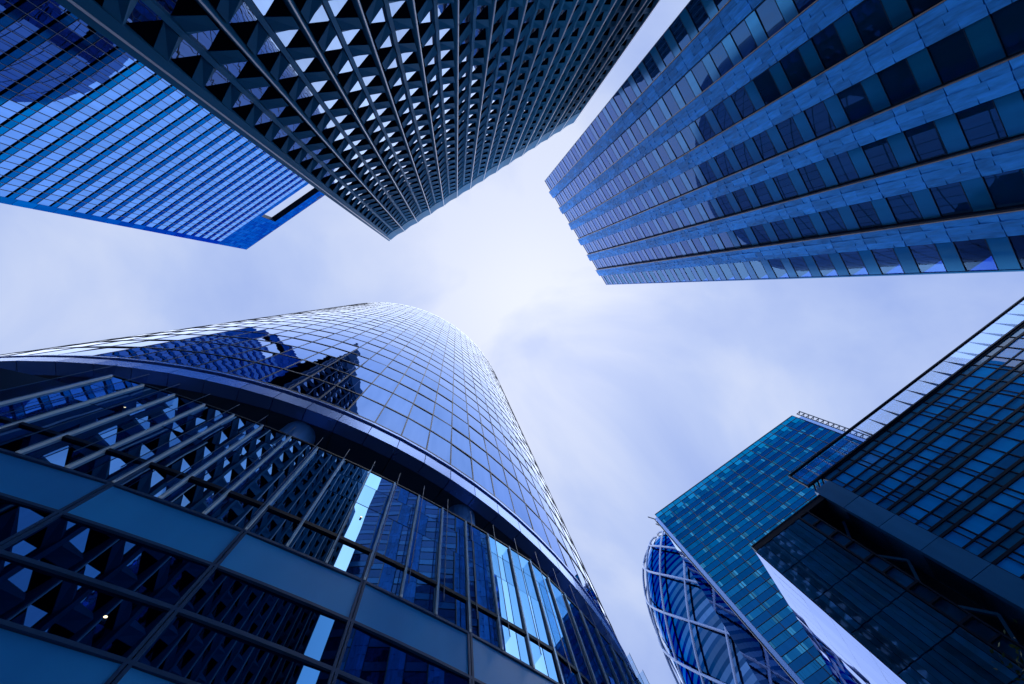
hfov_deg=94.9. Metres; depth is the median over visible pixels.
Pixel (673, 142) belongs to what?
window
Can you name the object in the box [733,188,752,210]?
window
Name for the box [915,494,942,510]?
window
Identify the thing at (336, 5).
window
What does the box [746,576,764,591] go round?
window
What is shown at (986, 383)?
lower window
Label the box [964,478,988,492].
lower window
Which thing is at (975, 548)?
lower window
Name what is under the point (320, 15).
window
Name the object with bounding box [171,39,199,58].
window
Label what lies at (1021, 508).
lower window
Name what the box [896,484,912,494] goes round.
lower window
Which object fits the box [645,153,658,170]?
window
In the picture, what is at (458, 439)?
window
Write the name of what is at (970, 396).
lower window
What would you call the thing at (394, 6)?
window
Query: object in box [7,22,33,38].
window
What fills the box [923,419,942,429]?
lower window
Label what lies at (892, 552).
dark office building
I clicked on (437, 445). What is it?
window
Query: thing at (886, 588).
wing window
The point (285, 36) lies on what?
window
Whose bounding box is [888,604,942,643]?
wing window
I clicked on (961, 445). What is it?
lower window
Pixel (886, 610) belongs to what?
wing window
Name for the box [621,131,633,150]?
window
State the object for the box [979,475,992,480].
lower window
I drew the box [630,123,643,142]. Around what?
window
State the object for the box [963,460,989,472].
window
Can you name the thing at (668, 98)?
window
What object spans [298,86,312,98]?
window
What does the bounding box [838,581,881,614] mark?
wing window
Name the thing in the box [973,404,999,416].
window
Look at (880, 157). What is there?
window
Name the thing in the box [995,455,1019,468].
lower window
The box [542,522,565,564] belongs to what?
window
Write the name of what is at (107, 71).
window
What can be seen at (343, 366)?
window
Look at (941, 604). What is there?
framed window
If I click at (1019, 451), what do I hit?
lower window
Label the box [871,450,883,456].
window
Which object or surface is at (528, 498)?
window
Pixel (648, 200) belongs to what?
window
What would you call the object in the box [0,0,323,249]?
glass tower
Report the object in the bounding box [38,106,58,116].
window
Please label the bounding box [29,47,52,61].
window
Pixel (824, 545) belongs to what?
wing window
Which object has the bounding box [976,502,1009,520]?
window
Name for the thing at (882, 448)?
window
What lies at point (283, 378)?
window
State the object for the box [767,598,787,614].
window
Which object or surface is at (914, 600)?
wing window
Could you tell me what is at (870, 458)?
window
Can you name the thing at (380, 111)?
window
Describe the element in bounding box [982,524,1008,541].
lower window
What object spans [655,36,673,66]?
window
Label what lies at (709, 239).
window
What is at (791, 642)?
window
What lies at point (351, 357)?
window
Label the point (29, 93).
window
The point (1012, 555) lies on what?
window
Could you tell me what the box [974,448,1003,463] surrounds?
window
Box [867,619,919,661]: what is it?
wing window
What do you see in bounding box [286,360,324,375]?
window
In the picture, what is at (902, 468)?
window
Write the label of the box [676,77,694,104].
window
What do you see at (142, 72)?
window
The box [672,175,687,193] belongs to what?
window
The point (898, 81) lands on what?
window
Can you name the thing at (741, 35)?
window
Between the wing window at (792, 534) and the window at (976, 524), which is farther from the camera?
the wing window at (792, 534)
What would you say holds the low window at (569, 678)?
in the round tower at (360, 493)
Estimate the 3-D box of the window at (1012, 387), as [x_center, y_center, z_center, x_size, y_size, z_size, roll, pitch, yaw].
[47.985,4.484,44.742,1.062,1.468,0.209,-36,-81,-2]
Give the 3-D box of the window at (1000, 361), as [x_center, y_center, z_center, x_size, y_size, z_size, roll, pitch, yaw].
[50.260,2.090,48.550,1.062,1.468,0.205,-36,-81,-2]
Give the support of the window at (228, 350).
in the round tower at (360, 493)
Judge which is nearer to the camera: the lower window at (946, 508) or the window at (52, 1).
the lower window at (946, 508)
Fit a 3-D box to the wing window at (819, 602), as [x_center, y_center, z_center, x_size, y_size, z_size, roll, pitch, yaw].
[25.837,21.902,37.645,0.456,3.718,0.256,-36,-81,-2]
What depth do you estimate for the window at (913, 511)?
40.56 m
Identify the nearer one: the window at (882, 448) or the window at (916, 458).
the window at (916, 458)
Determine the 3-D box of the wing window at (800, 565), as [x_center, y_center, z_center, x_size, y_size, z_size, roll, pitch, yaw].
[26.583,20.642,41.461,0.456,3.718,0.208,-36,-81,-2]
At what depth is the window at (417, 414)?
31.75 m
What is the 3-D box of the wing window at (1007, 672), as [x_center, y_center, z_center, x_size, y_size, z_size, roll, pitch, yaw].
[30.266,20.176,30.240,0.456,3.718,0.209,-36,-81,-2]
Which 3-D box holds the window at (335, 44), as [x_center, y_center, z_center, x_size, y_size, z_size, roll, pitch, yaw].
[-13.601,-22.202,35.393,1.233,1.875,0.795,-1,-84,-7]
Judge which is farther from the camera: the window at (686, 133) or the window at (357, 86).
the window at (686, 133)
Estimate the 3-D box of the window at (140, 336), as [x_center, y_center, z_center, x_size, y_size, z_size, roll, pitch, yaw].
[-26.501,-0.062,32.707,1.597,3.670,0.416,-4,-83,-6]
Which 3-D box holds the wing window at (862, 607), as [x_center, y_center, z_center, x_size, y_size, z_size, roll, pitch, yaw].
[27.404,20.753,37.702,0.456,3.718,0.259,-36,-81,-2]
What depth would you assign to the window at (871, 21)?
32.14 m
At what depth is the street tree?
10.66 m
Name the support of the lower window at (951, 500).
in the dark office building
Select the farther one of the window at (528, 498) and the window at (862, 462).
the window at (862, 462)
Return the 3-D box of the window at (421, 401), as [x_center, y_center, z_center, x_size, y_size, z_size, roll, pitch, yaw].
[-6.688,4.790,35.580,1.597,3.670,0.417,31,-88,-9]
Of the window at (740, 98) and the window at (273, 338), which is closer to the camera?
the window at (273, 338)
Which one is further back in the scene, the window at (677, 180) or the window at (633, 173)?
the window at (633, 173)
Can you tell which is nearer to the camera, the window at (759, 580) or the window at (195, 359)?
the window at (195, 359)
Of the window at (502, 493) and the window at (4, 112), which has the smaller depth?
the window at (502, 493)
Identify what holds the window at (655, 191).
in the pier tower at (727, 140)
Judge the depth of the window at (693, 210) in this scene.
65.77 m
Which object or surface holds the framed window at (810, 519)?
in the dark office building
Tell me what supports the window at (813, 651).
in the office block
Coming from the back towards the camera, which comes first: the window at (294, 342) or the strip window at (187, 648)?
the window at (294, 342)
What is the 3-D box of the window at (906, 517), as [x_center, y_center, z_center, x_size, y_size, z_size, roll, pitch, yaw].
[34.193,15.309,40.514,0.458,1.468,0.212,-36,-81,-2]
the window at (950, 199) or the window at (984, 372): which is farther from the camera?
the window at (984, 372)
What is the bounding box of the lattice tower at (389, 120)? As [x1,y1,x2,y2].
[54,0,659,240]
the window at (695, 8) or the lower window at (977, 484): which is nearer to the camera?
the lower window at (977, 484)
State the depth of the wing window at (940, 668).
30.75 m
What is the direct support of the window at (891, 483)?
in the dark office building
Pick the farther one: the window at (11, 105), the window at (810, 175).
the window at (11, 105)
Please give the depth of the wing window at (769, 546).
45.01 m
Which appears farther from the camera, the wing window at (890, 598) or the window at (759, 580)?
the window at (759, 580)
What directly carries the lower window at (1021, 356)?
in the dark office building
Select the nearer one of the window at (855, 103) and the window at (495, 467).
the window at (495, 467)
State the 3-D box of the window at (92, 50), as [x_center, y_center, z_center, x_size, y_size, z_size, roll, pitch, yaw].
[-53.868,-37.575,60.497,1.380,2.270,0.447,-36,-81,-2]
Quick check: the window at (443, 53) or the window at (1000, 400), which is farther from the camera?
the window at (443, 53)
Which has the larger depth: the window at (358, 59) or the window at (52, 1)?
the window at (52, 1)
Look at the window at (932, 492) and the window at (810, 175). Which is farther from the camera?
the window at (810, 175)
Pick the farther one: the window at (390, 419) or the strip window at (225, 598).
the window at (390, 419)
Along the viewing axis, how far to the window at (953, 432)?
44.54 m
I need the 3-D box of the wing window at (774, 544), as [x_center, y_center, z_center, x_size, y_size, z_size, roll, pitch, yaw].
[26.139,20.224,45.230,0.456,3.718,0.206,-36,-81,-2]
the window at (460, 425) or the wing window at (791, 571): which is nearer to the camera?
the window at (460, 425)
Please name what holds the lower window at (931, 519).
in the dark office building
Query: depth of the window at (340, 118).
46.53 m
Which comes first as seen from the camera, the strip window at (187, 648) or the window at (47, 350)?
the strip window at (187, 648)
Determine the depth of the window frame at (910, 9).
44.02 m
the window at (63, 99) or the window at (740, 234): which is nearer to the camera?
the window at (740, 234)
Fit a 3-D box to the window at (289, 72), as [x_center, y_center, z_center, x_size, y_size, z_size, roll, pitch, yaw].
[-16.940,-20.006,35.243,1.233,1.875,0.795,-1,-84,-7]
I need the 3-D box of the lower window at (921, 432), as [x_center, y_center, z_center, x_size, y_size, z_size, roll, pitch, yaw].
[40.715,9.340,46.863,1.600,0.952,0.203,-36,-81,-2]
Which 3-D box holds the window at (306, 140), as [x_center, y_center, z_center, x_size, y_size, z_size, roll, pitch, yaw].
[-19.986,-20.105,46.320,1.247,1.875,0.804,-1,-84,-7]
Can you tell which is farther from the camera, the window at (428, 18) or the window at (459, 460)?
the window at (428, 18)
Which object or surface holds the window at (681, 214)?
in the pier tower at (727, 140)
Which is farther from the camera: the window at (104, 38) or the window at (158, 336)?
the window at (104, 38)
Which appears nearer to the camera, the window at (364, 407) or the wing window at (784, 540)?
the window at (364, 407)
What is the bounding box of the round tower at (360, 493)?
[0,302,648,683]
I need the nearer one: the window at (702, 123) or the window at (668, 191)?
the window at (702, 123)
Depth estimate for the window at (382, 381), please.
35.03 m
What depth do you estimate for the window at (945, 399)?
48.36 m
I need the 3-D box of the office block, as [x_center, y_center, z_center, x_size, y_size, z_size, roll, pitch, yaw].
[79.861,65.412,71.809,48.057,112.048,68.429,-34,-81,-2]
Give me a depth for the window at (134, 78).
68.35 m
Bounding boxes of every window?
[0,0,11,11]
[0,29,23,45]
[0,39,12,51]
[0,67,24,80]
[0,75,14,87]
[0,107,14,117]
[0,116,6,123]
[0,426,140,480]
[0,498,51,541]
[0,557,168,657]
[2,100,23,111]
[4,517,208,604]
[6,0,18,3]
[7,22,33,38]
[7,347,74,355]
[9,61,32,74]
[11,94,32,105]
[17,15,43,31]
[19,54,43,67]
[20,88,41,99]
[28,8,53,24]
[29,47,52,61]
[29,82,50,93]
[32,347,101,354]
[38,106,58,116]
[39,1,63,17]
[39,41,61,55]
[39,76,59,87]
[47,100,67,111]
[48,70,68,81]
[49,0,66,11]
[49,34,71,48]
[56,95,74,105]
[57,63,77,76]
[58,28,80,42]
[60,341,114,347]
[60,347,129,354]
[65,89,83,99]
[66,57,86,70]
[68,21,89,36]
[73,83,92,94]
[75,51,95,64]
[78,19,92,29]
[81,77,100,88]
[84,45,104,58]
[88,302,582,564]
[90,72,109,82]
[92,340,144,345]
[94,39,113,52]
[95,347,165,357]
[99,66,116,77]
[103,37,116,46]
[108,60,125,72]
[109,336,147,340]
[116,54,133,66]
[117,340,168,346]
[119,466,260,528]
[126,0,161,22]
[128,73,143,84]
[131,335,174,339]
[131,349,195,360]
[136,68,152,78]
[137,614,329,683]
[146,340,199,348]
[155,0,177,14]
[160,335,202,339]
[163,353,223,365]
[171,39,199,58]
[174,342,224,351]
[183,569,346,665]
[184,335,224,341]
[191,30,218,49]
[196,357,253,371]
[204,345,250,355]
[205,70,229,85]
[208,337,249,343]
[223,62,245,77]
[229,363,280,379]
[230,2,256,22]
[231,350,275,360]
[233,94,252,107]
[233,339,272,347]
[249,87,267,99]
[250,510,368,577]
[253,0,273,15]
[255,113,271,124]
[257,37,279,54]
[257,335,289,341]
[258,343,295,352]
[260,354,300,367]
[260,370,307,388]
[269,107,284,117]
[274,129,286,138]
[276,30,297,46]
[277,338,308,346]
[280,65,297,78]
[281,348,316,358]
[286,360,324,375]
[287,123,299,131]
[289,142,300,150]
[291,377,334,397]
[296,58,313,72]
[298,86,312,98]
[300,137,311,144]
[300,342,328,351]
[302,154,312,160]
[305,353,337,365]
[309,5,328,22]
[311,81,326,91]
[312,105,324,114]
[312,367,347,384]
[321,347,348,357]
[321,386,359,409]
[325,99,337,108]
[325,120,334,128]
[326,35,341,50]
[328,0,346,16]
[328,360,358,373]
[335,115,346,123]
[335,132,343,140]
[335,676,353,683]
[338,375,370,393]
[339,61,352,72]
[340,625,467,683]
[342,29,359,44]
[342,353,367,364]
[345,128,354,134]
[349,396,383,421]
[350,81,361,91]
[351,367,378,382]
[353,55,367,66]
[359,99,368,107]
[362,359,386,372]
[363,76,374,85]
[363,384,391,404]
[367,557,466,629]
[370,93,380,101]
[372,7,385,22]
[373,375,397,391]
[376,407,406,434]
[377,108,385,115]
[380,35,392,47]
[381,367,403,381]
[386,394,412,416]
[388,58,397,68]
[389,1,404,16]
[394,77,402,85]
[394,384,416,401]
[396,29,408,41]
[400,375,420,390]
[401,52,412,62]
[402,419,428,447]
[406,71,415,80]
[409,405,431,428]
[410,88,417,94]
[414,393,434,413]
[419,384,436,400]
[421,10,431,22]
[425,36,433,45]
[427,432,450,462]
[428,57,435,64]
[431,416,450,441]
[434,403,451,424]
[436,394,451,411]
[438,3,449,16]
[439,29,448,38]
[441,50,449,58]
[442,68,449,75]
[451,445,472,478]
[452,414,468,437]
[452,428,470,455]
[453,403,467,422]
[462,13,469,22]
[468,414,482,434]
[469,426,485,450]
[470,441,489,470]
[471,606,559,682]
[472,459,493,494]
[475,28,483,36]
[476,5,486,16]
[482,425,497,447]
[485,439,501,463]
[488,455,506,484]
[491,474,513,511]
[495,436,510,459]
[499,451,516,478]
[504,468,523,500]
[508,7,516,16]
[508,449,523,473]
[509,489,532,528]
[513,464,529,491]
[519,483,538,515]
[526,478,543,507]
[526,505,550,547]
[533,498,553,532]
[538,492,554,521]
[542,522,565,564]
[546,88,1023,267]
[547,514,566,549]
[549,507,565,536]
[557,540,581,584]
[558,658,585,683]
[559,530,578,566]
[560,523,576,554]
[570,546,589,583]
[571,558,594,602]
[582,566,597,597]
[584,577,604,617]
[595,595,611,628]
[605,102,617,121]
[613,91,626,113]
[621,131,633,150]
[622,80,636,103]
[628,166,639,182]
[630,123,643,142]
[632,67,647,92]
[636,160,648,176]
[639,114,653,134]
[642,192,654,207]
[643,52,659,80]
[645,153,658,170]
[650,102,665,125]
[651,187,664,203]
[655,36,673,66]
[656,145,670,164]
[661,182,674,199]
[662,90,679,115]
[664,421,862,582]
[666,214,678,229]
[668,136,683,157]
[669,16,690,50]
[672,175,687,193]
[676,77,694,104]
[676,210,690,226]
[680,126,697,149]
[680,241,692,254]
[684,169,700,188]
[686,0,709,31]
[688,205,703,223]
[691,61,712,91]
[691,238,704,252]
[695,115,714,140]
[698,161,716,182]
[701,200,717,219]
[704,235,718,250]
[709,42,732,75]
[712,102,733,129]
[714,0,728,9]
[714,152,733,175]
[716,195,733,215]
[718,232,733,248]
[721,577,738,592]
[729,588,748,602]
[730,21,756,58]
[731,87,754,117]
[732,142,753,168]
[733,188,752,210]
[733,228,750,246]
[736,567,754,580]
[740,599,759,614]
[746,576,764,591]
[751,181,772,205]
[751,225,770,243]
[751,559,762,569]
[751,610,771,627]
[752,131,776,159]
[753,70,780,103]
[756,0,785,37]
[756,586,776,602]
[757,548,785,573]
[761,546,790,570]
[761,571,770,579]
[762,623,783,640]
[765,543,794,566]
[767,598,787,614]
[769,540,798,564]
[770,220,791,240]
[772,537,802,561]
[773,173,797,198]
[775,637,797,655]
[776,117,803,148]
[777,534,807,557]
[780,49,810,87]
[780,531,810,555]
[780,612,797,627]
[783,571,817,601]
[784,528,815,551]
[788,525,819,547]
[788,568,822,597]
[789,651,813,671]
[791,565,826,594]
[792,523,823,545]
[793,215,816,237]
[793,628,807,642]
[794,0,815,12]
[795,519,827,542]
[796,562,831,590]
[798,163,825,191]
[798,510,838,538]
[800,558,835,587]
[803,668,829,683]
[804,102,834,136]
[804,556,840,583]
[807,646,818,657]
[808,552,844,580]
[812,24,846,68]
[813,549,849,576]
[815,598,855,633]
[816,546,853,573]
[819,208,846,232]
[819,595,860,629]
[821,543,858,569]
[823,665,831,674]
[824,591,865,626]
[825,539,862,566]
[827,152,858,183]
[828,530,874,562]
[828,588,870,621]
[832,479,844,486]
[833,584,875,618]
[835,473,853,483]
[837,82,872,121]
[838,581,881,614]
[842,577,885,611]
[844,463,865,476]
[847,574,890,606]
[848,479,862,487]
[850,0,891,44]
[850,201,880,228]
[851,570,895,603]
[852,630,902,674]
[856,567,900,598]
[857,627,908,670]
[858,460,870,466]
[858,469,875,480]
[860,563,905,595]
[862,138,898,173]
[862,453,879,463]
[862,622,913,666]
[863,491,882,502]
[864,553,918,591]
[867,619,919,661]
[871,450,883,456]
[872,488,886,495]
[872,615,924,657]
[874,444,892,453]
[875,459,889,467]
[876,484,891,492]
[878,59,919,104]
[878,498,893,508]
[878,612,931,652]
[880,477,901,488]
[882,607,936,648]
[883,434,905,446]
[886,192,922,222]
[887,495,897,501]
[888,449,902,457]
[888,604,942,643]
[891,470,910,481]
[892,492,903,497]
[892,599,947,639]
[896,424,918,436]
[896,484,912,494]
[897,439,916,449]
[897,596,952,635]
[899,513,916,522]
[899,671,918,683]
[900,467,915,474]
[902,592,958,631]
[904,121,946,161]
[904,460,924,470]
[904,505,926,519]
[905,667,929,683]
[906,477,922,485]
[906,580,973,626]
[908,0,939,15]
[909,415,931,426]
[910,429,929,439]
[910,662,941,683]
[913,456,929,463]
[915,473,926,478]
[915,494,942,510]
[916,658,952,683]
[917,522,929,529]
[918,449,938,459]
[921,412,935,416]
[921,466,936,475]
[921,653,965,683]
[922,514,940,525]
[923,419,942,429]
[925,405,944,413]
[927,446,943,452]
[927,649,977,683]
[928,29,978,82]
[929,490,947,499]
[930,182,971,216]
[930,462,941,467]
[931,435,957,448]
[932,644,990,683]
[933,502,955,517]
[934,402,948,406]
[934,482,958,495]
[935,455,951,463]
[938,396,957,403]
[938,640,1002,683]
[940,409,955,416]
[943,636,1012,683]
[944,452,955,456]
[944,531,970,547]
[945,471,973,487]
[946,389,965,396]
[946,428,967,437]
[948,498,961,504]
[949,441,970,452]
[950,632,1019,681]
[953,399,968,406]
[953,490,972,501]
[954,425,971,430]
[954,527,975,538]
[955,386,969,390]
[955,627,1023,676]
[956,100,1006,147]
[959,376,982,386]
[959,418,980,427]
[959,468,978,475]
[959,614,1023,668]
[960,514,993,533]
[962,392,977,399]
[963,433,980,441]
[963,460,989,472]
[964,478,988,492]
[965,542,986,554]
[968,414,985,420]
[972,367,995,377]
[972,430,984,434]
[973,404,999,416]
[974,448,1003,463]
[976,379,994,389]
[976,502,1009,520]
[976,537,992,546]
[977,423,994,430]
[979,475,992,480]
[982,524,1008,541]
[983,169,1023,207]
[983,364,999,367]
[983,466,1003,476]
[986,394,1013,405]
[986,419,998,423]
[988,357,1008,364]
[989,370,1007,379]
[989,437,1019,451]
[991,0,1023,55]
[991,408,1012,419]
[993,493,1020,507]
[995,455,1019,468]
[997,348,1020,357]
[997,557,1023,576]
[998,511,1023,527]
[999,391,1017,395]
[1003,384,1023,392]
[1003,489,1023,498]
[1004,426,1023,439]
[1005,360,1020,366]
[1006,398,1023,408]
[1008,476,1023,492]
[1009,339,1023,347]
[1009,553,1023,563]
[1010,443,1023,456]
[1011,674,1023,683]
[1014,351,1023,359]
[1014,377,1023,383]
[1015,544,1023,554]
[1016,503,1023,511]
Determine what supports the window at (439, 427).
in the round tower at (360, 493)
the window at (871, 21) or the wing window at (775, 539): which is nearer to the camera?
the window at (871, 21)
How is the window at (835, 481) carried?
in the dark office building
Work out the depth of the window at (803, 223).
48.62 m
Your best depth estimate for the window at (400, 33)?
39.29 m
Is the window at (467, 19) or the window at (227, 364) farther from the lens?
the window at (467, 19)
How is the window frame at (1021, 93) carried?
in the pier tower at (727, 140)
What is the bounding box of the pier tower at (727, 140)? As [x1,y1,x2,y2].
[545,0,1023,284]
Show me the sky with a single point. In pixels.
(623, 398)
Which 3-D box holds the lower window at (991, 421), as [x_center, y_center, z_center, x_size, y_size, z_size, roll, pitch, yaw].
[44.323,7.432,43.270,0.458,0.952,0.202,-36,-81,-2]
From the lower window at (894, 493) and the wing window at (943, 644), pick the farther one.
the lower window at (894, 493)
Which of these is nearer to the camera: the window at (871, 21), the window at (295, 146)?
the window at (871, 21)
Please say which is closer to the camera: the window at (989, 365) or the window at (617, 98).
the window at (989, 365)
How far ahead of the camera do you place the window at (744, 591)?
87.20 m
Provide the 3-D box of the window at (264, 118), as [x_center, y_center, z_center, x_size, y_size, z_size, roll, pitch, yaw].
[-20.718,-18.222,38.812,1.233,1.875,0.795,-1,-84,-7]
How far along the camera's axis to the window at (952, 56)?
29.24 m
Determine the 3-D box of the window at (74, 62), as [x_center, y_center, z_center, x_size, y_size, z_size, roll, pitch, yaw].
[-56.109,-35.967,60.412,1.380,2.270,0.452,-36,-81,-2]
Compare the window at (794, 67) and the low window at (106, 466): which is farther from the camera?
the window at (794, 67)
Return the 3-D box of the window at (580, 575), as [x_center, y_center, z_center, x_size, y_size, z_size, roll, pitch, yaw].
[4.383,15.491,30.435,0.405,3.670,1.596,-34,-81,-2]
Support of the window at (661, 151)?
in the pier tower at (727, 140)
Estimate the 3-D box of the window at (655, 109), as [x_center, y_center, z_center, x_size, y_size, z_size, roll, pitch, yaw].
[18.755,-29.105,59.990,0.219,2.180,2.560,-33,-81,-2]
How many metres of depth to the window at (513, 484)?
33.05 m
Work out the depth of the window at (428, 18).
39.52 m
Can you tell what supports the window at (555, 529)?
in the round tower at (360, 493)
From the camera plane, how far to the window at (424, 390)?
39.24 m
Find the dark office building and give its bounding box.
[751,296,1023,683]
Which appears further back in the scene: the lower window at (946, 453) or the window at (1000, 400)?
the window at (1000, 400)
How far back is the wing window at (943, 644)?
30.21 m
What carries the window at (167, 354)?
in the round tower at (360, 493)
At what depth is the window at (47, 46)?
56.56 m
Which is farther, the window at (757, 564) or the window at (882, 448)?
the window at (757, 564)
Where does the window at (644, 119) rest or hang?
in the pier tower at (727, 140)
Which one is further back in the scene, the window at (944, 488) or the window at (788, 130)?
the window at (788, 130)
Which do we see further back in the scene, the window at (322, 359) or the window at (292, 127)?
the window at (292, 127)
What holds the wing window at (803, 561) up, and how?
in the dark office building
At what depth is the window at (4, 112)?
60.36 m
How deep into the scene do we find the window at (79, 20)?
56.67 m
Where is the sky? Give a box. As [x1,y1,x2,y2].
[0,0,1023,683]
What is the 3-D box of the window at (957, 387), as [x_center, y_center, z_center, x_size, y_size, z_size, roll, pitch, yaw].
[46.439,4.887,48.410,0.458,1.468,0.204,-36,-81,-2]
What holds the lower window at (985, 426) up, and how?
in the dark office building
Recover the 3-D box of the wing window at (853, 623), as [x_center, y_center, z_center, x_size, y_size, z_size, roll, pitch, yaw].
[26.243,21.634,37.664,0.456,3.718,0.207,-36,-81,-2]
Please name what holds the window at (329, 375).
in the round tower at (360, 493)
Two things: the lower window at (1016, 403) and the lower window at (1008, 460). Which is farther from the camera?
the lower window at (1016, 403)
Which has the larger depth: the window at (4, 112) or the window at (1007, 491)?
the window at (4, 112)
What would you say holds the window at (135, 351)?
in the round tower at (360, 493)
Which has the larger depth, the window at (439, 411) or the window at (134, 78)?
the window at (134, 78)
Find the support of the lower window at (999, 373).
in the dark office building
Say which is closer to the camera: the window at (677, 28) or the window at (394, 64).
the window at (394, 64)
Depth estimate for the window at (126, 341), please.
29.14 m
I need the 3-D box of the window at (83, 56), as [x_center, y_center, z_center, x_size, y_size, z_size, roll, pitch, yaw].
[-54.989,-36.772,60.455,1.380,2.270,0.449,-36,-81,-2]
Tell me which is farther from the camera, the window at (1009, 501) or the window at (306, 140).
the window at (306, 140)
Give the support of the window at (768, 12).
in the pier tower at (727, 140)
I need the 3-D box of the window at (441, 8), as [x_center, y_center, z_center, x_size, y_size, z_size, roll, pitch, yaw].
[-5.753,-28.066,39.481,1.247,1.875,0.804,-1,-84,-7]
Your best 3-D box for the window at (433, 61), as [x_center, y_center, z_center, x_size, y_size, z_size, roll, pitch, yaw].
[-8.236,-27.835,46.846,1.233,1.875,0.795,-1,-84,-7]
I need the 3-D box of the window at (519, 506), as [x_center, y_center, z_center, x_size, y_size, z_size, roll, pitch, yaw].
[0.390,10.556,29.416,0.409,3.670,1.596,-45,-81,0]
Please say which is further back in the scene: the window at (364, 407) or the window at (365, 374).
the window at (365, 374)
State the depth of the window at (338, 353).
37.99 m
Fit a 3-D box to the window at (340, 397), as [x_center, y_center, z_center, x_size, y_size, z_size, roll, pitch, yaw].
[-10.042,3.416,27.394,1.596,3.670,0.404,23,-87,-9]
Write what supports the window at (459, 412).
in the round tower at (360, 493)
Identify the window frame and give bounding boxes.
[546,0,718,188]
[555,0,799,203]
[565,0,915,220]
[574,0,1017,235]
[584,89,1023,252]
[593,169,1023,267]
[603,236,1023,284]
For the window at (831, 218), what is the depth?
45.01 m
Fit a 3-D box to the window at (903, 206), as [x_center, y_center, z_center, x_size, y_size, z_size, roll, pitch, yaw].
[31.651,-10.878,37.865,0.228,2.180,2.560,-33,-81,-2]
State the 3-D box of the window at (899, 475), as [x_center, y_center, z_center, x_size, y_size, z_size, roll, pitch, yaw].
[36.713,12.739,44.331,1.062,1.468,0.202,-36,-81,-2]
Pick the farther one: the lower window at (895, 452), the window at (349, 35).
the lower window at (895, 452)
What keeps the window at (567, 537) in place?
in the round tower at (360, 493)
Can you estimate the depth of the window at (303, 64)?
35.28 m
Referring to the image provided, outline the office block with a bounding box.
[648,411,869,683]
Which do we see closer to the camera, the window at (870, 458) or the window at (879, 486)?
the window at (879, 486)
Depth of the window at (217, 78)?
31.31 m
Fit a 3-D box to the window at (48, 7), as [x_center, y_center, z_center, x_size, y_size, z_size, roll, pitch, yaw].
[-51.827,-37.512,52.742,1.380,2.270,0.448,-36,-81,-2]
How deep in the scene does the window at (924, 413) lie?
48.29 m
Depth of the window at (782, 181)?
47.86 m
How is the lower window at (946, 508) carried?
in the dark office building
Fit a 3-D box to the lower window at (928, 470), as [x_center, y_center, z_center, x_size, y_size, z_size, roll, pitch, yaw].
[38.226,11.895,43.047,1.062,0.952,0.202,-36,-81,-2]
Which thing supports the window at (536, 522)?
in the round tower at (360, 493)
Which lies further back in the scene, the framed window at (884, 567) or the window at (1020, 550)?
the framed window at (884, 567)
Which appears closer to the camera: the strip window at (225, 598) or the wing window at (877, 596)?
the strip window at (225, 598)
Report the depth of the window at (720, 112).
50.00 m
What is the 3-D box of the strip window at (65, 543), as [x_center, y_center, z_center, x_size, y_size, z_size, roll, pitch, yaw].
[-5.532,3.139,6.474,2.149,0.940,0.304,25,-87,-9]
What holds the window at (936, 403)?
in the dark office building
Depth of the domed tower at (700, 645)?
173.25 m
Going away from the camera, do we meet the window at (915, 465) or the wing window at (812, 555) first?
the wing window at (812, 555)
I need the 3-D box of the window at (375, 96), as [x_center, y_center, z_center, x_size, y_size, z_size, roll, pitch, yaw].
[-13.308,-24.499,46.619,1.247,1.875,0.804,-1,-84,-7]
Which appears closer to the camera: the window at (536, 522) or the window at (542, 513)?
the window at (536, 522)
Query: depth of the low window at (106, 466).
8.10 m
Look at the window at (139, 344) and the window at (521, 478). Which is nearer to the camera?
the window at (139, 344)
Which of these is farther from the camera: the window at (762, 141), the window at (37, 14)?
the window at (37, 14)
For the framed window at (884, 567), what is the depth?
37.58 m
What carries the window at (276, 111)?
in the lattice tower at (389, 120)
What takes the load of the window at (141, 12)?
in the lattice tower at (389, 120)
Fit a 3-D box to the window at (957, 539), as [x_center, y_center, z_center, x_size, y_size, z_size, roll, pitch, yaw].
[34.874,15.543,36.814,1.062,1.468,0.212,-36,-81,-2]
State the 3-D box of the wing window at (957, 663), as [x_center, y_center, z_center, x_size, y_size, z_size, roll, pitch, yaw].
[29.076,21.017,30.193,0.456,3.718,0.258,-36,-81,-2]
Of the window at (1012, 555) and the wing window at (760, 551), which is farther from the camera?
the wing window at (760, 551)
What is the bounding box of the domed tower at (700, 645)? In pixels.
[642,530,759,683]
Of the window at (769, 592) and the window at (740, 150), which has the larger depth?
the window at (769, 592)
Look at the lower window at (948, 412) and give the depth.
46.99 m
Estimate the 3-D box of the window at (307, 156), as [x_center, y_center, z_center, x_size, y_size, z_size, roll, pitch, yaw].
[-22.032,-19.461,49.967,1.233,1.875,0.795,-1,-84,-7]
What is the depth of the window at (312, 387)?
27.06 m
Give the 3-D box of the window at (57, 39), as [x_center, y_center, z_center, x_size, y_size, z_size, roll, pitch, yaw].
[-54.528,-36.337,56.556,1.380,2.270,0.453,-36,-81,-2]
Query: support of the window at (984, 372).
in the dark office building
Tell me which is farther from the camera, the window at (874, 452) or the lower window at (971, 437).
the window at (874, 452)
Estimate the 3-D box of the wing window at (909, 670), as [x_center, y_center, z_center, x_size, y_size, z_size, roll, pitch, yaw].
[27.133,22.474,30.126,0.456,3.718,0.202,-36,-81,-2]
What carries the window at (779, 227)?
in the pier tower at (727, 140)
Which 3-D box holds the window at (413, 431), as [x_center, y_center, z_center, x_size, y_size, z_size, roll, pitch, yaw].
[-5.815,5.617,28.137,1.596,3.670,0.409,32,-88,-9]

